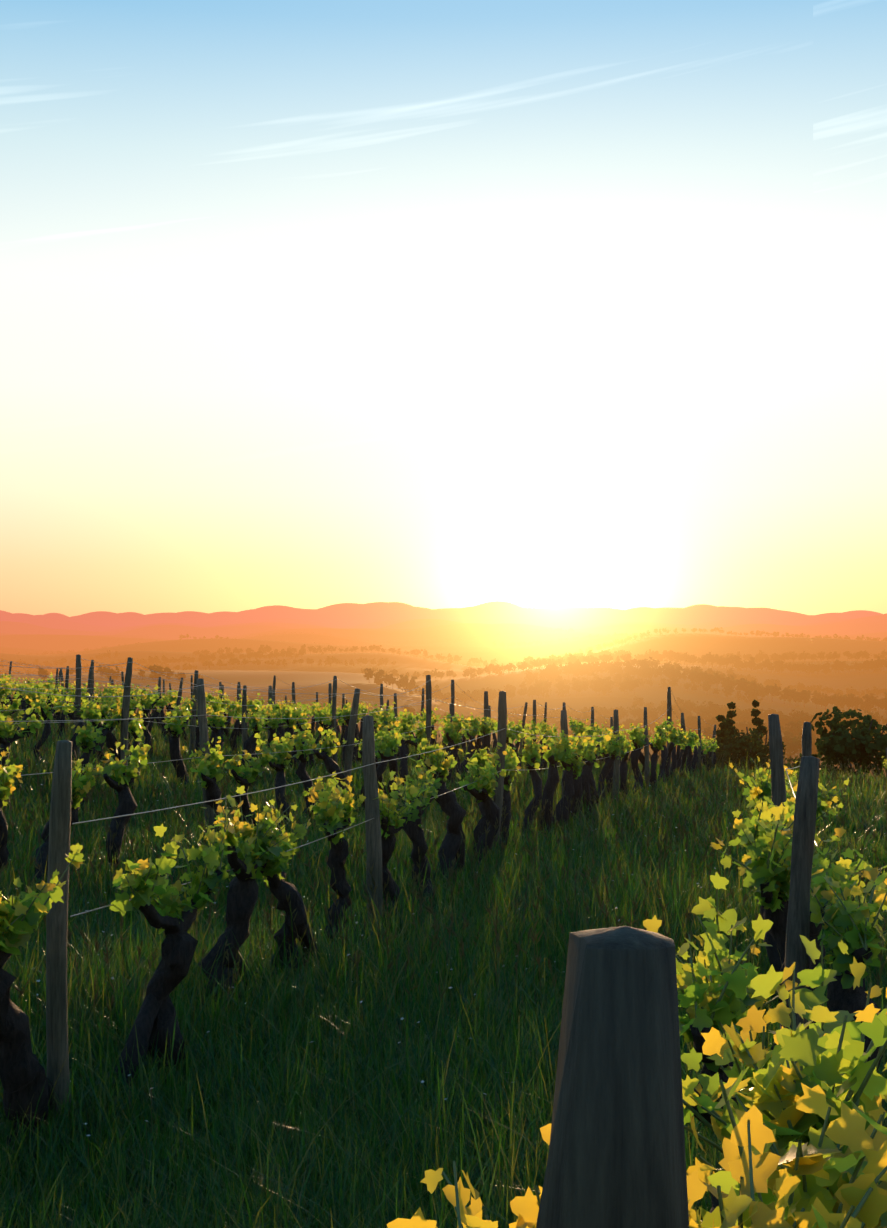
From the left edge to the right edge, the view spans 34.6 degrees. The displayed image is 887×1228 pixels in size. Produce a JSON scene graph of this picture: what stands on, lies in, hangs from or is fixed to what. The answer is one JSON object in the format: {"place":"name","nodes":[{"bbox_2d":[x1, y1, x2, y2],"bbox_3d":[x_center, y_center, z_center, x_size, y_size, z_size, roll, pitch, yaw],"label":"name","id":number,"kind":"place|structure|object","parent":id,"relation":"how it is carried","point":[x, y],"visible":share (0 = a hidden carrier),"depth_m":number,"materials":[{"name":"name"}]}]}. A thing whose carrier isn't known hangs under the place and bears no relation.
{"place":"outdoors","nodes":[
{"label":"outdoors","id":0,"kind":"place"},
{"bbox_2d":[0,679,606,776],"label":"wires","id":1,"kind":"object","parent":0,"point":[236,717],"visible":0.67,"depth_m":15.22,"materials":[{"name":"grey metal"}]},
{"bbox_2d":[70,690,716,916],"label":"wires","id":2,"kind":"object","parent":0,"point":[314,779],"visible":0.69,"depth_m":8.84,"materials":[{"name":"silver metal"}]},
{"bbox_2d":[0,601,886,882],"bbox_3d":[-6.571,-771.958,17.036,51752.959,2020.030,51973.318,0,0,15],"label":"terrain","id":3,"kind":"structure","parent":0,"point":[136,635],"depth_m":3870.29,"materials":[{"name":"orange soil"}]},
{"bbox_2d":[2,677,99,702],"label":"vines","id":4,"kind":"object","parent":3,"relation":"on","point":[35,684],"visible":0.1,"depth_m":61.25,"materials":[{"name":"green plant"}]},
{"bbox_2d":[7,677,133,709],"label":"vines","id":5,"kind":"object","parent":3,"relation":"on","point":[28,681],"visible":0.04,"depth_m":55.84,"materials":[{"name":"green plant"}]},
{"bbox_2d":[0,674,190,719],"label":"vines","id":6,"kind":"object","parent":3,"relation":"on","point":[20,696],"visible":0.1,"depth_m":51.83,"materials":[{"name":"green plant"}]},
{"bbox_2d":[55,668,164,709],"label":"posts","id":7,"kind":"object","parent":3,"relation":"on","point":[56,683],"visible":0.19,"depth_m":52.41,"materials":[{"name":"brown wood"}]},
{"bbox_2d":[10,681,235,721],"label":"vines","id":8,"kind":"object","parent":3,"relation":"on","point":[97,690],"visible":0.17,"depth_m":49.69,"materials":[{"name":"green plant"}]},
{"bbox_2d":[0,672,252,726],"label":"vines","id":9,"kind":"object","parent":3,"relation":"on","point":[51,681],"visible":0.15,"depth_m":41.92,"materials":[{"name":"green plant"}]},
{"bbox_2d":[60,669,223,711],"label":"posts","id":10,"kind":"object","parent":3,"relation":"on","point":[122,676],"visible":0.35,"depth_m":51.38,"materials":[{"name":"wood"}]},
{"bbox_2d":[0,669,184,702],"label":"wires","id":11,"kind":"object","parent":10,"relation":"attached to","point":[95,673],"visible":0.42,"depth_m":49.47,"materials":[{"name":"grey metal"}]},
{"bbox_2d":[1,679,340,733],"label":"vines","id":12,"kind":"object","parent":3,"relation":"on","point":[54,691],"visible":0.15,"depth_m":36.67,"materials":[{"name":"green plant"}]},
{"bbox_2d":[64,666,286,724],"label":"posts","id":13,"kind":"object","parent":3,"relation":"on","point":[67,677],"visible":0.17,"depth_m":41.50,"materials":[{"name":"brown wood"}]},
{"bbox_2d":[0,660,286,712],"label":"wires","id":14,"kind":"object","parent":13,"relation":"attached to","point":[121,683],"visible":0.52,"depth_m":43.31,"materials":[{"name":"grey metal"}]},
{"bbox_2d":[0,676,414,743],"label":"vines","id":15,"kind":"object","parent":3,"relation":"on","point":[161,703],"visible":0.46,"depth_m":33.17,"materials":[{"name":"green plant"}]},
{"bbox_2d":[89,660,347,731],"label":"posts","id":16,"kind":"object","parent":3,"relation":"on","point":[220,684],"visible":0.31,"depth_m":45.16,"materials":[{"name":"brown wood"}]},
{"bbox_2d":[11,662,339,706],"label":"wires","id":17,"kind":"object","parent":16,"relation":"attached to","point":[163,679],"visible":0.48,"depth_m":39.89,"materials":[{"name":"grey metal"}]},
{"bbox_2d":[84,667,388,734],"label":"posts","id":18,"kind":"object","parent":3,"relation":"on","point":[90,676],"visible":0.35,"depth_m":34.75,"materials":[{"name":"wood"}]},
{"bbox_2d":[2,661,386,717],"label":"wires","id":19,"kind":"object","parent":18,"relation":"attached to","point":[159,690],"visible":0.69,"depth_m":33.20,"materials":[{"name":"grey metal"}]},
{"bbox_2d":[0,687,480,765],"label":"vines","id":20,"kind":"object","parent":3,"relation":"on","point":[45,714],"visible":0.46,"depth_m":26.82,"materials":[{"name":"green plant"}]},
{"bbox_2d":[73,654,450,766],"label":"posts","id":21,"kind":"object","parent":3,"relation":"on","point":[78,691],"visible":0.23,"depth_m":28.49,"materials":[{"name":"wood"}]},
{"bbox_2d":[0,658,448,721],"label":"wires","id":22,"kind":"object","parent":21,"relation":"attached to","point":[187,688],"visible":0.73,"depth_m":27.03,"materials":[{"name":"grey metal"}]},
{"bbox_2d":[0,697,557,813],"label":"vines","id":23,"kind":"object","parent":3,"relation":"on","point":[86,743],"visible":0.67,"depth_m":22.48,"materials":[{"name":"green plant"}]},
{"bbox_2d":[0,709,633,891],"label":"vines","id":24,"kind":"object","parent":3,"relation":"on","point":[208,773],"visible":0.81,"depth_m":16.65,"materials":[{"name":"green plant"}]},
{"bbox_2d":[120,657,546,768],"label":"posts","id":25,"kind":"object","parent":3,"relation":"on","point":[125,708],"visible":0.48,"depth_m":23.66,"materials":[{"name":"wood"}]},
{"bbox_2d":[2,662,546,730],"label":"wires","id":26,"kind":"object","parent":25,"relation":"attached to","point":[225,703],"visible":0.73,"depth_m":21.50,"materials":[{"name":"grey metal"}]},
{"bbox_2d":[0,717,718,1163],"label":"vines","id":27,"kind":"object","parent":3,"relation":"on","point":[252,851],"visible":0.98,"depth_m":8.14,"materials":[{"name":"green plant"}]},
{"bbox_2d":[46,687,715,1124],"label":"posts","id":28,"kind":"object","parent":3,"relation":"on","point":[56,957],"visible":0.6,"depth_m":6.00,"materials":[{"name":"wood"}]},
{"bbox_2d":[197,675,613,831],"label":"posts","id":29,"kind":"object","parent":3,"relation":"on","point":[201,710],"visible":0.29,"depth_m":18.95,"materials":[{"name":"brown wood"}]},
{"bbox_2d":[0,703,886,1227],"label":"grass","id":30,"kind":"structure","parent":3,"relation":"on","point":[262,1111],"depth_m":7.18,"materials":[{"name":"green plant"}]},
{"bbox_2d":[0,627,886,765],"bbox_3d":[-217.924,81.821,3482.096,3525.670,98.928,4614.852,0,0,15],"label":"land","id":31,"kind":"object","parent":3,"relation":"on","point":[752,687],"visible":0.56,"depth_m":1694.14,"materials":[{"name":"brown plant"}]},
{"bbox_2d":[0,698,886,1063],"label":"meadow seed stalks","id":32,"kind":"object","parent":3,"relation":"on","point":[532,854],"visible":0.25,"depth_m":11.40,"materials":[{"name":"green plant"}]},
{"bbox_2d":[387,756,886,1227],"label":"vines","id":33,"kind":"object","parent":3,"relation":"on","point":[793,1119],"visible":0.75,"depth_m":2.50,"materials":[{"name":"plant"}]},
{"bbox_2d":[536,714,819,1227],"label":"posts","id":34,"kind":"object","parent":3,"relation":"on","point":[616,1157],"visible":0.71,"depth_m":0.84,"materials":[{"name":"grey wood"}]},
{"bbox_2d":[786,766,817,846],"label":"wires","id":35,"kind":"object","parent":34,"relation":"attached to","point":[793,791],"visible":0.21,"depth_m":8.36,"materials":[{"name":"silver metal"}]},
{"bbox_2d":[703,700,801,770],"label":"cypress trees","id":36,"kind":"object","parent":3,"relation":"on","point":[728,743],"visible":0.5,"depth_m":165.63,"materials":[{"name":"green plant"}]},
{"bbox_2d":[810,706,886,776],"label":"round bush trees","id":37,"kind":"object","parent":3,"relation":"on","point":[840,742],"visible":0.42,"depth_m":110.30,"materials":[{"name":"green plant"}]},
{"bbox_2d":[0,0,886,616],"label":"sky","id":38,"kind":"structure","parent":0,"point":[304,304],"materials":[{"name":"white"}]},
{"bbox_2d":[10,744,884,1164],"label":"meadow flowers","id":39,"kind":"object","parent":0,"point":[348,964],"visible":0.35,"depth_m":8.74,"materials":[{"name":"plant"}]}
]}

